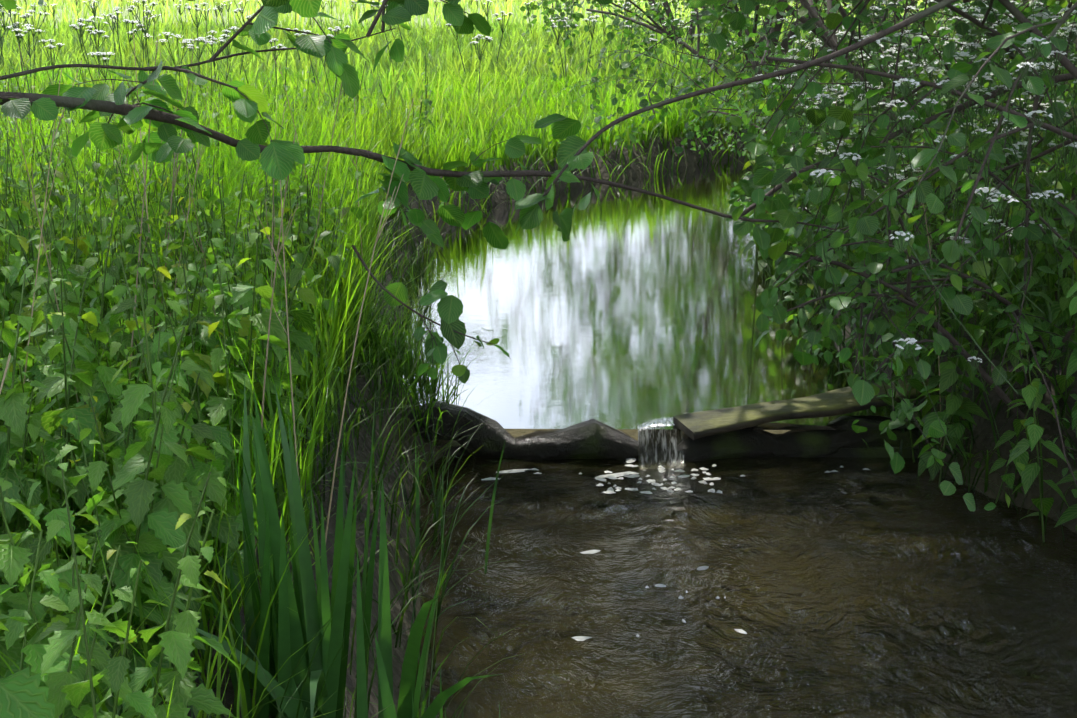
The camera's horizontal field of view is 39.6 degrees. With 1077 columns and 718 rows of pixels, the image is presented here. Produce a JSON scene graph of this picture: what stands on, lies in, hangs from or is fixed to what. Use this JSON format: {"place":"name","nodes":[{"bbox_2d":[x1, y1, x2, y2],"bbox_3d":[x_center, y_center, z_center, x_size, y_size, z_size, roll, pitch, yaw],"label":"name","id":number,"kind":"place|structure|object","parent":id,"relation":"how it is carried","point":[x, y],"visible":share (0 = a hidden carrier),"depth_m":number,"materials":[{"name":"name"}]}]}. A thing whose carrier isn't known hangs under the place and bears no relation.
{"place":"outdoors","nodes":[
{"label":"outdoors","id":0,"kind":"place"},
{"bbox_2d":[0,0,1076,717],"bbox_3d":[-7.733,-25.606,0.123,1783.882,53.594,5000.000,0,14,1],"label":"terrain","id":1,"kind":"structure","parent":0,"point":[983,426],"depth_m":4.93,"materials":[{"name":"green plant"}]},
{"bbox_2d":[196,378,505,717],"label":"iris","id":2,"kind":"object","parent":1,"relation":"on","point":[305,621],"visible":0.9,"depth_m":2.59,"materials":[{"name":"green plant"}]},
{"bbox_2d":[0,0,1076,717],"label":"stems","id":3,"kind":"object","parent":1,"relation":"on","point":[628,6],"visible":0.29,"depth_m":4.42,"materials":[{"name":"green plant"}]},
{"bbox_2d":[0,0,1076,362],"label":"white flowers","id":4,"kind":"object","parent":3,"relation":"attached to","point":[986,190],"visible":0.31,"depth_m":6.14,"materials":[{"name":"white plant"}]},
{"bbox_2d":[0,0,1076,485],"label":"wood","id":5,"kind":"object","parent":1,"relation":"on","point":[832,42],"visible":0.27,"depth_m":4.55,"materials":[{"name":"brown plant"}]},
{"bbox_2d":[0,0,1076,511],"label":"leaves","id":6,"kind":"object","parent":5,"relation":"attached to","point":[278,158],"visible":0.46,"depth_m":4.12,"materials":[{"name":"green plant"}]},
{"bbox_2d":[0,1,1076,553],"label":"dry stalks","id":7,"kind":"object","parent":1,"relation":"on","point":[272,229],"visible":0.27,"depth_m":3.28,"materials":[{"name":"plant"}]},
{"bbox_2d":[0,9,1076,717],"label":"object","id":8,"kind":"object","parent":1,"relation":"on","point":[42,683],"visible":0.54,"depth_m":3.21,"materials":[{"name":"green plant"}]},
{"bbox_2d":[400,152,921,430],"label":"water","id":9,"kind":"structure","parent":1,"relation":"on","point":[621,308],"depth_m":7.19,"materials":[{"name":"green"}]},
{"bbox_2d":[407,401,929,460],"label":"log dam","id":10,"kind":"structure","parent":1,"relation":"on","point":[592,438],"depth_m":5.25,"materials":[{"name":"brown wood"}]},
{"bbox_2d":[673,378,938,439],"bbox_3d":[1.072,0.157,5.385,1.184,0.134,0.213,-4,14,-15],"label":"wooden plank","id":11,"kind":"object","parent":10,"relation":"on","point":[702,424],"visible":0.67,"depth_m":5.29,"materials":[{"name":"wood"}]},
{"bbox_2d":[435,440,921,457],"bbox_3d":[0.510,0.596,5.398,5.200,0.600,0.080,0,14,1],"label":"weir footing","id":12,"kind":"object","parent":1,"relation":"on","point":[871,452],"depth_m":5.28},
{"bbox_2d":[414,455,1076,717],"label":"water","id":13,"kind":"structure","parent":1,"relation":"on","point":[851,588],"depth_m":4.06,"materials":[{"name":"brown liquid"}]},
{"bbox_2d":[482,458,869,640],"bbox_3d":[0.454,0.883,2.971,1.364,0.025,5.665,0,14,1],"label":"foam","id":14,"kind":"object","parent":13,"relation":"on","point":[610,490],"visible":0.96,"depth_m":4.98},
{"bbox_2d":[637,417,683,464],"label":"small waterfall","id":15,"kind":"structure","parent":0,"point":[656,445],"depth_m":5.25,"materials":[{"name":"liquid"}]}
]}

